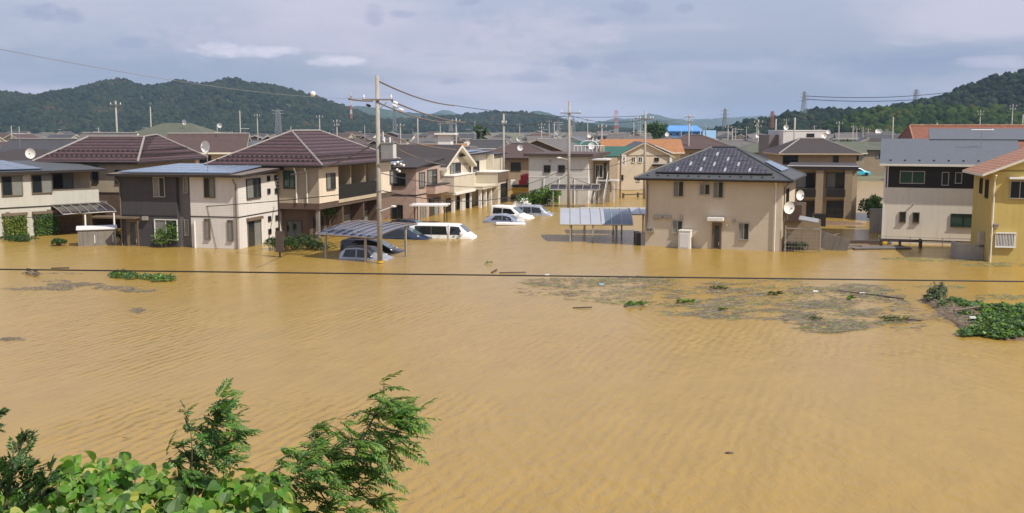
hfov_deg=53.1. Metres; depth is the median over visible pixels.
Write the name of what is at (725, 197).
beige house
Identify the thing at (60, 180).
window
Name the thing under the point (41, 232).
creeper
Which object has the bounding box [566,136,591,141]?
town house
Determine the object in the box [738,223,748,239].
window
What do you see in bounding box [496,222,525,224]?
floating board
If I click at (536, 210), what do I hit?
car
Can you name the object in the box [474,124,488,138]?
distant tree
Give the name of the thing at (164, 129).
town house
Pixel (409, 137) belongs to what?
town house
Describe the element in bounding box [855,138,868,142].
town house
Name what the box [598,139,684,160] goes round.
orange roof house
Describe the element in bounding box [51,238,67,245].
hedge clump
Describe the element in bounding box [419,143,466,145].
town house
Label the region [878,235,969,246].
fence
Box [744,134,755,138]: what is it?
town house
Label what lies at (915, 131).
terracotta house
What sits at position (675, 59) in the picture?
sky
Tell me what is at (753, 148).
town house
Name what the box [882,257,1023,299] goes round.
floating litter
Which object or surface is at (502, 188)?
window
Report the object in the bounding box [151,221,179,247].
climbing shrub
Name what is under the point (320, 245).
hedge clump
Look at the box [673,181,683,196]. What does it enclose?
window
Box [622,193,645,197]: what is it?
guard rail
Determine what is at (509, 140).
town house
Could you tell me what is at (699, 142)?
town house
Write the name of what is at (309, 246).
hedge clump
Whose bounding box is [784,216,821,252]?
garden fence
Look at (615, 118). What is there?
mast
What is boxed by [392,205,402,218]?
window
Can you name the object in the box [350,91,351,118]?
mast
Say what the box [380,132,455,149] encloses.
power cable
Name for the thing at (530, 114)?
power cable
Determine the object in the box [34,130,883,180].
ground
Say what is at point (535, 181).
power cable
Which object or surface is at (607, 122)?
power cable
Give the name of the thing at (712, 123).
blue hills
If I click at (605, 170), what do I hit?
window
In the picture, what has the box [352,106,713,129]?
blue hills
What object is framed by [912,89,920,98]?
pylon
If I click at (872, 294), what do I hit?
floating stick
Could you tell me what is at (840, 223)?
mud bank
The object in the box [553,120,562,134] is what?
pylon
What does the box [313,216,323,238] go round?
window
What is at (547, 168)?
window
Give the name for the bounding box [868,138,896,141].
town house
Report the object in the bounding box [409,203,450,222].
shelter
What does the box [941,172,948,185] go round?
window
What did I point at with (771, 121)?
lattice tower
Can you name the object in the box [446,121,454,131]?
pylon
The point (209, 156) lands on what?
window
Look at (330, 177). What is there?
window
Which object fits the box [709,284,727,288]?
floating branch
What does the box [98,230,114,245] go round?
sliding door
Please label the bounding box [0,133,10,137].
town house
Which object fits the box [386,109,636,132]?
forest
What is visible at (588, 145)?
roof terrace
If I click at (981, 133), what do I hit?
tv aerial
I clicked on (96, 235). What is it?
storage shed
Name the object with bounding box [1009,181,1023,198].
window
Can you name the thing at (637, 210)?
carport
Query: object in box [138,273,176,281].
weed clump
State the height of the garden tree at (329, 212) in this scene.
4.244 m
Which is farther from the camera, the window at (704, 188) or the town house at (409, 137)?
the town house at (409, 137)
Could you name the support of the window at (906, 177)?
in the black banded house at (928, 187)
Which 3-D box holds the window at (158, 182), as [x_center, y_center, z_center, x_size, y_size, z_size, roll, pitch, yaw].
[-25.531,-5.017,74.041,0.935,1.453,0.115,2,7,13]
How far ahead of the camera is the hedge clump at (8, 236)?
78.96 m
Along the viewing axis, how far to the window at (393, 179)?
93.29 m
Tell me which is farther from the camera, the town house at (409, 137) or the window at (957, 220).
the town house at (409, 137)
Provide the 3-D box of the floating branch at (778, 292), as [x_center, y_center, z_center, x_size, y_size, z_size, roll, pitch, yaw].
[13.641,1.834,52.861,0.986,0.381,0.508,3,8,21]
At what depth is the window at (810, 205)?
99.61 m
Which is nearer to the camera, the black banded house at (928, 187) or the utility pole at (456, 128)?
the black banded house at (928, 187)
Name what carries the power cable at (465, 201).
attached to the utility pole at (388, 150)
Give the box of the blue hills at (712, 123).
[432,110,778,127]
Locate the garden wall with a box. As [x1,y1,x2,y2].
[869,208,881,232]
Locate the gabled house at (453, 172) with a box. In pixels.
[362,144,476,218]
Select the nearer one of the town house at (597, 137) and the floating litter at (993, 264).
the floating litter at (993, 264)
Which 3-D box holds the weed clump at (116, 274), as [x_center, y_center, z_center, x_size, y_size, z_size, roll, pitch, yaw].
[-22.709,0.952,59.719,1.559,0.440,3.629,-6,9,-39]
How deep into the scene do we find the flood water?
36.73 m
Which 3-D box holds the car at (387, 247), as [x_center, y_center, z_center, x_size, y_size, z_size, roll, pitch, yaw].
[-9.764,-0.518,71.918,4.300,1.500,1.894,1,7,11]
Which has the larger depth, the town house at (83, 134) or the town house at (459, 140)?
the town house at (459, 140)
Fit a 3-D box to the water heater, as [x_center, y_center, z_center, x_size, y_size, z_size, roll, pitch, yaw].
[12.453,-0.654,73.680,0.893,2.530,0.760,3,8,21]
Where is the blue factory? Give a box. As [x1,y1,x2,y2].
[668,125,715,138]
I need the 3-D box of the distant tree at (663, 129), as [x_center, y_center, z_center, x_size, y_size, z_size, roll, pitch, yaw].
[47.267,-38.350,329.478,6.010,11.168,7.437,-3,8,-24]
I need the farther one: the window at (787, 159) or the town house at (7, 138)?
the town house at (7, 138)
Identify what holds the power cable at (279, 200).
attached to the utility pole at (388, 150)
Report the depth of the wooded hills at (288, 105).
1687.02 m
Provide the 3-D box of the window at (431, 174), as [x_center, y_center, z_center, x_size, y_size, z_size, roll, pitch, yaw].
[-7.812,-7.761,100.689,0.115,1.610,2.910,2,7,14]
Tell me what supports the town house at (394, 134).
on the ground
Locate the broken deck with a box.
[848,244,872,248]
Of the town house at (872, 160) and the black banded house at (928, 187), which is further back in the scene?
the town house at (872, 160)
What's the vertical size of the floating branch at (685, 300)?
0.348 m
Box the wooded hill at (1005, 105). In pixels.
[927,72,1023,108]
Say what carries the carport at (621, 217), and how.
on the ground
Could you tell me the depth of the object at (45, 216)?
75.38 m
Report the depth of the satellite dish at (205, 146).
73.96 m
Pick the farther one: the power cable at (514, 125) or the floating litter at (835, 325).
the power cable at (514, 125)
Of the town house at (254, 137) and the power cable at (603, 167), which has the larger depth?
the town house at (254, 137)
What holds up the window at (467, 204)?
in the cream flat house at (489, 171)
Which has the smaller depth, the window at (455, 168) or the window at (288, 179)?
the window at (288, 179)
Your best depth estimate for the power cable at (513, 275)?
15.15 m
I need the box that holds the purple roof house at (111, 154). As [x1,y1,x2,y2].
[32,134,206,226]
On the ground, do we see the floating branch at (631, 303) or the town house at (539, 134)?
the town house at (539, 134)
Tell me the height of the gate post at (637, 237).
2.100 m
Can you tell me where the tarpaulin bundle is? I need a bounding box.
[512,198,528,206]
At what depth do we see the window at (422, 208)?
98.21 m
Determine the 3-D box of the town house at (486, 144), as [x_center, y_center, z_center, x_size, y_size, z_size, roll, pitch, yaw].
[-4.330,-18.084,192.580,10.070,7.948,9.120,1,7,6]
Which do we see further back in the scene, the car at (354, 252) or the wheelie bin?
the wheelie bin
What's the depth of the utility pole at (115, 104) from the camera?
133.62 m
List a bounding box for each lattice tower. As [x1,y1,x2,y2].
[272,110,283,132]
[769,111,775,127]
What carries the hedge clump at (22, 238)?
on the flood water
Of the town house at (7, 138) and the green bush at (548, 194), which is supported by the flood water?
the green bush at (548, 194)
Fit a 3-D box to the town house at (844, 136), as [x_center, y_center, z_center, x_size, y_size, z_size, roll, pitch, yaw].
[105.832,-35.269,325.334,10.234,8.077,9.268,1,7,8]
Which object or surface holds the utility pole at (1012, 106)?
on the ground
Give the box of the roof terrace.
[574,140,603,151]
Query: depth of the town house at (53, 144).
127.70 m
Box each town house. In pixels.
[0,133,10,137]
[0,138,77,151]
[0,149,52,160]
[2,134,38,140]
[7,131,30,133]
[41,133,57,137]
[46,134,78,137]
[58,132,79,135]
[76,132,138,140]
[136,123,217,136]
[166,133,250,162]
[247,141,260,146]
[250,134,267,136]
[251,135,264,139]
[262,135,276,139]
[332,133,355,137]
[346,132,362,138]
[348,138,369,143]
[358,135,372,141]
[363,133,375,137]
[368,139,388,143]
[369,135,388,140]
[380,132,398,137]
[387,138,407,143]
[397,134,416,143]
[409,138,437,143]
[418,133,428,137]
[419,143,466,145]
[433,135,466,142]
[458,133,476,145]
[470,139,506,150]
[489,136,519,142]
[491,143,548,189]
[493,133,510,138]
[525,136,551,141]
[528,138,595,151]
[531,133,550,135]
[565,132,593,139]
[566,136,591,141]
[573,142,598,147]
[593,131,610,141]
[599,134,630,141]
[622,136,651,138]
[629,131,641,135]
[657,135,674,138]
[674,134,729,157]
[716,133,736,139]
[717,131,731,134]
[717,140,756,146]
[739,142,758,154]
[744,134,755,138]
[828,133,859,141]
[835,142,867,169]
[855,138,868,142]
[857,133,872,137]
[863,142,883,171]
[864,134,899,138]
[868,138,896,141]
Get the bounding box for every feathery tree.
[0,407,9,432]
[0,428,39,510]
[11,454,46,512]
[35,454,67,502]
[166,377,263,495]
[179,400,204,494]
[271,370,439,512]
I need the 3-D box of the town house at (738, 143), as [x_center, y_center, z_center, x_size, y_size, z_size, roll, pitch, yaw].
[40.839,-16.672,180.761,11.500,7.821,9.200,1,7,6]
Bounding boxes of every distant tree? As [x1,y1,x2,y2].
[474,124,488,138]
[642,121,660,138]
[650,120,668,138]
[837,139,865,156]
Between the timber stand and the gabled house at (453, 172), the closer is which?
the timber stand
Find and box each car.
[339,245,393,259]
[340,238,403,252]
[382,227,431,239]
[390,218,421,226]
[483,213,525,222]
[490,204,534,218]
[518,204,554,215]
[858,168,870,175]
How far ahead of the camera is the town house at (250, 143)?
133.29 m
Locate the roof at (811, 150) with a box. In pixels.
[763,138,862,165]
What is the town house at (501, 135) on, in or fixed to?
on the ground
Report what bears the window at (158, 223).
in the two tone house at (182, 196)
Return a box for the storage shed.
[76,225,116,245]
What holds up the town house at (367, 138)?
on the ground
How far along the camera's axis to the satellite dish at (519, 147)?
139.20 m
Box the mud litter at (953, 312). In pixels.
[922,299,988,324]
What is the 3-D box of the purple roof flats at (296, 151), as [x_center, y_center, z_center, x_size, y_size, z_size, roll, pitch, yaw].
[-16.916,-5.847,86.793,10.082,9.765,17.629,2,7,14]
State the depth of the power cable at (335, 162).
69.81 m
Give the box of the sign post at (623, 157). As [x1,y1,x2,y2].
[619,154,625,197]
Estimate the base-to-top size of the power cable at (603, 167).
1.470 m
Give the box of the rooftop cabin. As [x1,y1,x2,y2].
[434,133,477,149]
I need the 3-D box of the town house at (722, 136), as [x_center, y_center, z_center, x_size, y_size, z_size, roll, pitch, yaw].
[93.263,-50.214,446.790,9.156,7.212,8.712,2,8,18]
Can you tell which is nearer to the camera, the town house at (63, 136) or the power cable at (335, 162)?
the power cable at (335, 162)
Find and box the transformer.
[570,118,576,131]
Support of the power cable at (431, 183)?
attached to the utility pole at (388, 150)
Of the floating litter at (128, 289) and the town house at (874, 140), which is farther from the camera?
the town house at (874, 140)
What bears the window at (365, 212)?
in the purple roof flats at (296, 151)
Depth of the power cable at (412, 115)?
71.96 m
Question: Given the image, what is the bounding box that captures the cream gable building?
[602,141,674,189]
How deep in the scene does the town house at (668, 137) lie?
326.93 m
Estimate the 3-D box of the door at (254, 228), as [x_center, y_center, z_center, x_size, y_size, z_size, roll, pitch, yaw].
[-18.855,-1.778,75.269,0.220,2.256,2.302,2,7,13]
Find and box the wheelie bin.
[812,213,825,226]
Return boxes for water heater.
[678,229,691,248]
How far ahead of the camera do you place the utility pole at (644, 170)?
124.09 m
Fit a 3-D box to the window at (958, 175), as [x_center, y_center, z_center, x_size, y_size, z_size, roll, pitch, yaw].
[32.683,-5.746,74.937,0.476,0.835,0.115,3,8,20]
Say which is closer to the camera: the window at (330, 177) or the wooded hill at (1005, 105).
the window at (330, 177)
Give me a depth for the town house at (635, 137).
228.43 m
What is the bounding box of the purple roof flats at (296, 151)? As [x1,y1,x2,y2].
[204,129,400,240]
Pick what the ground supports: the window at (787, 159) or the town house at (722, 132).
the town house at (722, 132)
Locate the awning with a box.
[52,201,116,225]
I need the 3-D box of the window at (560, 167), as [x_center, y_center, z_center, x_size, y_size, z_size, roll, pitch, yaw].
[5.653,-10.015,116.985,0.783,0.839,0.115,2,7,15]
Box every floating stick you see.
[837,290,903,298]
[953,305,980,311]
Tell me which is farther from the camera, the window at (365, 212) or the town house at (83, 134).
the town house at (83, 134)
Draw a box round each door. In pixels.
[79,231,95,245]
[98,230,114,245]
[126,219,138,245]
[246,216,263,246]
[446,198,450,211]
[711,222,721,248]
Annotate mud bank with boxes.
[826,221,863,224]
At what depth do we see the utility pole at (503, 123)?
123.14 m
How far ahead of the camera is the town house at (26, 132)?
507.11 m
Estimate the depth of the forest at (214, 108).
1656.10 m
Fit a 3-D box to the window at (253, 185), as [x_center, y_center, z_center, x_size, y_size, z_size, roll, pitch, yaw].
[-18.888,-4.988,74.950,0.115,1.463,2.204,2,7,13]
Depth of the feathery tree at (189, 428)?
7.22 m
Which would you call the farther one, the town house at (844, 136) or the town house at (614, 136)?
the town house at (844, 136)
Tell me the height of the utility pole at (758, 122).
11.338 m
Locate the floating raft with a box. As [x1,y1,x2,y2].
[848,245,911,249]
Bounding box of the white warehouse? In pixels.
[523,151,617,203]
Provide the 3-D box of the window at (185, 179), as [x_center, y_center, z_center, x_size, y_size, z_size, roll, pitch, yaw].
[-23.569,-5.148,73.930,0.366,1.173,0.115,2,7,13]
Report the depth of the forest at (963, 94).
945.16 m
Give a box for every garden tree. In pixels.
[322,208,338,226]
[866,194,882,211]
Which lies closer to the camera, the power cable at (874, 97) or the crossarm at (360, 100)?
the crossarm at (360, 100)
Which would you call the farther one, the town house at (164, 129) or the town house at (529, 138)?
the town house at (529, 138)
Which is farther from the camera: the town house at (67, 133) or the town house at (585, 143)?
the town house at (67, 133)
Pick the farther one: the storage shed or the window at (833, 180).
the window at (833, 180)
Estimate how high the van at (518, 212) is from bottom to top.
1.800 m
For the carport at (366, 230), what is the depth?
68.11 m
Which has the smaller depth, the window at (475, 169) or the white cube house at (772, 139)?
the window at (475, 169)
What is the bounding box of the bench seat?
[849,240,879,243]
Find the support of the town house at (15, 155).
on the ground
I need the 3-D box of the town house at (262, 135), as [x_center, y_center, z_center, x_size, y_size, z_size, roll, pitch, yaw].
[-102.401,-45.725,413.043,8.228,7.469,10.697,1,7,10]
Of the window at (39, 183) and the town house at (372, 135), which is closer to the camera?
the window at (39, 183)
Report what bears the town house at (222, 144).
on the ground
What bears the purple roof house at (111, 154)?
on the ground
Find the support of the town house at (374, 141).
on the ground
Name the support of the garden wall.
on the ground
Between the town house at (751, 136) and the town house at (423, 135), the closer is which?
the town house at (751, 136)
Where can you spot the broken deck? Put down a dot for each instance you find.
(865, 245)
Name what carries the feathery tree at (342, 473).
on the ground
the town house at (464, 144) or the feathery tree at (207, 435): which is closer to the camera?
the feathery tree at (207, 435)
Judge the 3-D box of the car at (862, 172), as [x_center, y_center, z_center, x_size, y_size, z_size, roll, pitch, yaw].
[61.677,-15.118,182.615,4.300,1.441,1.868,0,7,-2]
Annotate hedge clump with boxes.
[0,234,21,239]
[7,234,38,241]
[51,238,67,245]
[116,229,120,240]
[263,237,284,249]
[272,237,298,251]
[284,235,311,249]
[296,232,321,249]
[305,239,336,250]
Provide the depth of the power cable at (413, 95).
74.38 m
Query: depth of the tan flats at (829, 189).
98.52 m
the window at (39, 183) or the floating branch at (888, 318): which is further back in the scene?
the window at (39, 183)
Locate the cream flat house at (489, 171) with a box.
[459,150,508,207]
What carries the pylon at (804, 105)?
on the wooded hill at (1005, 105)
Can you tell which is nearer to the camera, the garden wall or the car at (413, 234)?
the car at (413, 234)
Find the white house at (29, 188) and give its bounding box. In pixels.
[0,160,106,235]
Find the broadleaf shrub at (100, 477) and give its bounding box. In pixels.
[0,450,308,512]
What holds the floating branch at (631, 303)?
on the flood water
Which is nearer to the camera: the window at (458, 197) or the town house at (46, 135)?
the window at (458, 197)
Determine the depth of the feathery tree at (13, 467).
7.00 m
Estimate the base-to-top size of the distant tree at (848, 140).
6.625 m
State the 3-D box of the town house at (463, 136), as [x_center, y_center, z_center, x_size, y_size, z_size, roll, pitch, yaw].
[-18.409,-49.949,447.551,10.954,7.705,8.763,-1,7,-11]
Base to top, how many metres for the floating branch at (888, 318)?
0.351 m
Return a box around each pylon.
[391,103,397,131]
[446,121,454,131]
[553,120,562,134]
[720,109,729,129]
[799,91,809,112]
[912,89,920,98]
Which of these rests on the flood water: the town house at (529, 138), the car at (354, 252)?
the car at (354, 252)
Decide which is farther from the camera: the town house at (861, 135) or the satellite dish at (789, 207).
the town house at (861, 135)
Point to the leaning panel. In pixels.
(832, 242)
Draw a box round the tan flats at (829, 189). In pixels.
[787,162,858,218]
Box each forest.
[0,76,413,133]
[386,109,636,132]
[706,68,1023,135]
[809,101,1023,133]
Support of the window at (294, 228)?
in the purple roof flats at (296, 151)
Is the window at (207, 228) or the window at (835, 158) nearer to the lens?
the window at (207, 228)
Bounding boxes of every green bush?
[515,189,549,204]
[526,185,561,203]
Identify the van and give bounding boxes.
[409,222,476,238]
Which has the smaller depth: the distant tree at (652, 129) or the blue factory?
the distant tree at (652, 129)
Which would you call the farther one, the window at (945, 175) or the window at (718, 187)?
the window at (945, 175)
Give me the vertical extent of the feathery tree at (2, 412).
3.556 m
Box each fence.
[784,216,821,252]
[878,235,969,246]
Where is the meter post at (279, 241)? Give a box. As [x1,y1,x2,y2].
[275,176,283,256]
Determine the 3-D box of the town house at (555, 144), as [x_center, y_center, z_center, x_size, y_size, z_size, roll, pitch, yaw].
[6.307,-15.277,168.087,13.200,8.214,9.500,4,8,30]
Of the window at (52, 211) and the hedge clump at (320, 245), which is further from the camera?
the window at (52, 211)
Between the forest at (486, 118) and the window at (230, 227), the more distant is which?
the forest at (486, 118)
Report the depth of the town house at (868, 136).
295.98 m
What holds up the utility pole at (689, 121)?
on the ground
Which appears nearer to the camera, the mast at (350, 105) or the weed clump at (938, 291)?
the weed clump at (938, 291)
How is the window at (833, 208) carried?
in the tan flats at (829, 189)
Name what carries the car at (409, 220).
on the flood water
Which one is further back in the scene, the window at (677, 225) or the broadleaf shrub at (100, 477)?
the window at (677, 225)
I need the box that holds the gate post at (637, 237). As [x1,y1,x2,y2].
[634,231,640,244]
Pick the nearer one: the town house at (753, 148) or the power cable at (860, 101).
the town house at (753, 148)
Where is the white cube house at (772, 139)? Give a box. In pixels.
[758,130,825,158]
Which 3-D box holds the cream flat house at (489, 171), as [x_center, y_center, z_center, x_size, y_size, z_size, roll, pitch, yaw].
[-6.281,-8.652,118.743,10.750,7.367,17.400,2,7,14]
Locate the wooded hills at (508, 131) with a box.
[412,121,643,132]
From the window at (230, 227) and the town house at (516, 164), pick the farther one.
the town house at (516, 164)
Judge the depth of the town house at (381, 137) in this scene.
364.76 m
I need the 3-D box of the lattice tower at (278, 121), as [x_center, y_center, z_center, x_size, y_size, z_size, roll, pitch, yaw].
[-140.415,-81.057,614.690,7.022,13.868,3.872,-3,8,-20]
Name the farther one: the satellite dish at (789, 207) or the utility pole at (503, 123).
the utility pole at (503, 123)
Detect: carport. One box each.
[315,220,417,261]
[549,184,599,206]
[559,208,632,241]
[580,207,644,234]
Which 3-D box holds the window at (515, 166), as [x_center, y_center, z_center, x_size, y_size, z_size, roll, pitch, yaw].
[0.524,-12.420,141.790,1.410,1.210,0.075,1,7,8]
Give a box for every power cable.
[0,49,361,98]
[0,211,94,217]
[0,269,1023,281]
[107,190,375,210]
[291,143,375,174]
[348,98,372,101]
[379,81,454,105]
[380,103,451,122]
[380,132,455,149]
[380,139,444,164]
[381,173,503,187]
[382,175,566,201]
[391,100,465,122]
[455,105,632,116]
[470,118,566,125]
[503,168,566,191]
[570,115,642,122]
[570,153,644,169]
[806,98,928,101]
[810,92,949,97]
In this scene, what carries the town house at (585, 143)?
on the ground
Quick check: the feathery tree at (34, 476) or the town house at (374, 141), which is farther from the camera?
the town house at (374, 141)
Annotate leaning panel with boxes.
[821,231,849,250]
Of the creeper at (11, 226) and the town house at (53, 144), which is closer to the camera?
the creeper at (11, 226)
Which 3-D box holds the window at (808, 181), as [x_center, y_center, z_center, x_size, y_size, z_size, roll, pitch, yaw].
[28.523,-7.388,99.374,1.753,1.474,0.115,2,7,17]
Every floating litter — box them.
[0,272,154,340]
[512,275,930,334]
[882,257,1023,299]
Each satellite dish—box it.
[25,148,35,159]
[201,141,209,170]
[517,145,522,153]
[784,202,794,219]
[796,190,803,202]
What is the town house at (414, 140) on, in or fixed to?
on the ground
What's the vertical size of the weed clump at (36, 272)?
0.342 m
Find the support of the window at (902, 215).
in the black banded house at (928, 187)
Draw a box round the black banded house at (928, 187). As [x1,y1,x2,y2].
[880,128,1023,244]
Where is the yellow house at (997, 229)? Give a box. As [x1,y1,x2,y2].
[950,147,1023,262]
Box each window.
[1,175,22,195]
[2,212,27,234]
[31,174,52,193]
[32,210,56,235]
[52,173,73,188]
[92,166,98,182]
[114,170,120,183]
[153,177,165,196]
[154,219,177,239]
[183,177,187,192]
[184,219,189,235]
[199,155,210,162]
[203,178,214,197]
[204,219,210,239]
[227,220,233,240]
[246,178,260,198]
[283,171,295,188]
[286,221,301,238]
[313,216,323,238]
[326,173,336,189]
[344,214,349,221]
[364,210,367,219]
[389,170,397,183]
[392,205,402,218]
[393,173,405,185]
[419,172,424,187]
[420,206,425,218]
[427,169,436,184]
[429,197,440,215]
[450,162,460,173]
[457,196,459,208]
[465,193,469,207]
[473,161,478,174]
[500,183,506,202]
[511,162,520,170]
[544,165,550,172]
[558,165,564,172]
[595,165,602,177]
[603,162,608,179]
[672,220,682,233]
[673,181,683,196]
[699,184,709,194]
[713,182,723,197]
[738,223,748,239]
[783,155,797,163]
[786,188,789,202]
[796,173,815,187]
[797,201,814,216]
[826,173,844,187]
[826,201,843,217]
[833,156,838,162]
[899,171,924,183]
[899,212,905,222]
[912,212,919,222]
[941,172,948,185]
[950,214,971,227]
[955,172,961,183]
[978,178,982,193]
[984,179,988,197]
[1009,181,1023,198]
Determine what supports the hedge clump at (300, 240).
on the flood water
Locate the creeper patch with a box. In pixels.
[936,296,1023,338]
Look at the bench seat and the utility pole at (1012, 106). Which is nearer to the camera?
the bench seat
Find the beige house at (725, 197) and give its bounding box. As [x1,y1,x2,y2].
[634,146,806,250]
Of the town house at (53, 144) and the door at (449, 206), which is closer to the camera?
the door at (449, 206)
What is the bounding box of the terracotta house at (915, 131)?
[897,124,1023,148]
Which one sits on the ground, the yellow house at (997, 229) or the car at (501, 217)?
the yellow house at (997, 229)
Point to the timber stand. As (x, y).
(920, 240)
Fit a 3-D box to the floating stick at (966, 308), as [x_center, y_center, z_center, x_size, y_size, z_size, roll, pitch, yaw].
[20.762,2.370,46.723,1.717,0.137,0.100,-4,8,-27]
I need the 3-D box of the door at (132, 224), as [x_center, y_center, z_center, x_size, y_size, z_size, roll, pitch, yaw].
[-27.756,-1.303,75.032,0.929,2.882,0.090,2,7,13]
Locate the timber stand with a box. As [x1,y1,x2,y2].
[880,238,922,247]
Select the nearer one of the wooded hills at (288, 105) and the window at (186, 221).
the window at (186, 221)
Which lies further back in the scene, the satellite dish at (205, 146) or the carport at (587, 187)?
the carport at (587, 187)
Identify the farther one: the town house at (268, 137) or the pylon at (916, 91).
the pylon at (916, 91)
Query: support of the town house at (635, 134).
on the ground
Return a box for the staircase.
[593,171,619,203]
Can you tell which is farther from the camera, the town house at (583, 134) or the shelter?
the town house at (583, 134)
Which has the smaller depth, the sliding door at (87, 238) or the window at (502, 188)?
the sliding door at (87, 238)
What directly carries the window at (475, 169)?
in the cream flat house at (489, 171)
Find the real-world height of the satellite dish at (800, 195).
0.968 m
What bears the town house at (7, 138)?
on the ground
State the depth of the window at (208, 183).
73.18 m
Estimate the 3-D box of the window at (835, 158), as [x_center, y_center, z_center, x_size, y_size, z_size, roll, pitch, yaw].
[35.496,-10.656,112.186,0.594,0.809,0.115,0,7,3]
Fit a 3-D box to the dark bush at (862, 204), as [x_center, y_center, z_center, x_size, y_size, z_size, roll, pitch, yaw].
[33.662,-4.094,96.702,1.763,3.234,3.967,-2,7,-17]
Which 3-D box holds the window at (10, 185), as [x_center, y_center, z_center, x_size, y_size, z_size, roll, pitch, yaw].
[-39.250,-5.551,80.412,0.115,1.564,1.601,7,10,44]
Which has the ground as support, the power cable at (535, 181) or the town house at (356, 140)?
the town house at (356, 140)
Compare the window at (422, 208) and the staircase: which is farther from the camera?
the staircase
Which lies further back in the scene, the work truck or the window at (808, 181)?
the work truck
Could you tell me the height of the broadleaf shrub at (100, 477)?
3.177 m
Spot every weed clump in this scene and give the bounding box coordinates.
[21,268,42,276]
[107,269,139,278]
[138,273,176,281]
[923,282,947,301]
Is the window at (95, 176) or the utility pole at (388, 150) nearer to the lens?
the utility pole at (388, 150)
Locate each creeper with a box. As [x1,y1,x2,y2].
[2,215,28,238]
[33,213,59,235]
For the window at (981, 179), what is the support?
in the yellow house at (997, 229)
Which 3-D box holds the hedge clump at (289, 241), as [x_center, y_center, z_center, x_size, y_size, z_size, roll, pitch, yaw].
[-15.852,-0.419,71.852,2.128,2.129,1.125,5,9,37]
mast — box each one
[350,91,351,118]
[613,110,618,133]
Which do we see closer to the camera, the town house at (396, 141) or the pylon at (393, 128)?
the town house at (396, 141)
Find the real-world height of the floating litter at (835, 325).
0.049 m
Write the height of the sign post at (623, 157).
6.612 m
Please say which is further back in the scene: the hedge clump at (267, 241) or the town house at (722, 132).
the town house at (722, 132)
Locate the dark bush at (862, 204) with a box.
[858,197,870,218]
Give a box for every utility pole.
[110,101,120,131]
[362,75,404,263]
[452,118,460,144]
[501,114,506,169]
[557,101,580,207]
[637,111,653,198]
[685,114,692,145]
[754,120,762,141]
[793,118,795,139]
[1009,104,1016,123]
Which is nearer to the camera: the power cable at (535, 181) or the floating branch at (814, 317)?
the floating branch at (814, 317)
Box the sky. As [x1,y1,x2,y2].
[0,0,1023,122]
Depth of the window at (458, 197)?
109.51 m
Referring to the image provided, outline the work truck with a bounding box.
[511,173,528,198]
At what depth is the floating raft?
73.24 m
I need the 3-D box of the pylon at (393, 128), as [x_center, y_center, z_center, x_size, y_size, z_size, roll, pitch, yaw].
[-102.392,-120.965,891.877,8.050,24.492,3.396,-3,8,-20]
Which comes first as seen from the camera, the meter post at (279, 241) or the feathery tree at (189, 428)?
the feathery tree at (189, 428)
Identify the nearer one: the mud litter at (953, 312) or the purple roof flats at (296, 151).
the mud litter at (953, 312)
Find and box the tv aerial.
[971,129,993,143]
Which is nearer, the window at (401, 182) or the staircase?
the window at (401, 182)
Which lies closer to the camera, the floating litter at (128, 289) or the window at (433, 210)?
the floating litter at (128, 289)
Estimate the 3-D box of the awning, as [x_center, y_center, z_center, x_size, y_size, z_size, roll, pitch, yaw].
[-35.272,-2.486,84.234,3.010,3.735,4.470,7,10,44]
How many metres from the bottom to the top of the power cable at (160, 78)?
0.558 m
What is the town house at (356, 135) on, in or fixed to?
on the ground
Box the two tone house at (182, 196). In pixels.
[106,163,283,248]
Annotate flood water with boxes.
[0,181,1023,512]
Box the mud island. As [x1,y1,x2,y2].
[919,297,1023,341]
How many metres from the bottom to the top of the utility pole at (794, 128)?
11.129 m
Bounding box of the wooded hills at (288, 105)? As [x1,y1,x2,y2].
[6,84,403,133]
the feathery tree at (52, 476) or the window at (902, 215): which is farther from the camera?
the window at (902, 215)
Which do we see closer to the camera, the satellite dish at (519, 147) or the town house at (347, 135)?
the satellite dish at (519, 147)
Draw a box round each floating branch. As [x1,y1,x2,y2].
[623,300,648,306]
[676,298,695,302]
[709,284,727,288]
[766,290,785,295]
[808,314,821,320]
[846,295,856,299]
[879,315,909,320]
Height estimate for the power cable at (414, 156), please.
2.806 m
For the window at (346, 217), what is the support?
in the purple roof flats at (296, 151)
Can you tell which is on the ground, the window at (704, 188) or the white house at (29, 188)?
the white house at (29, 188)

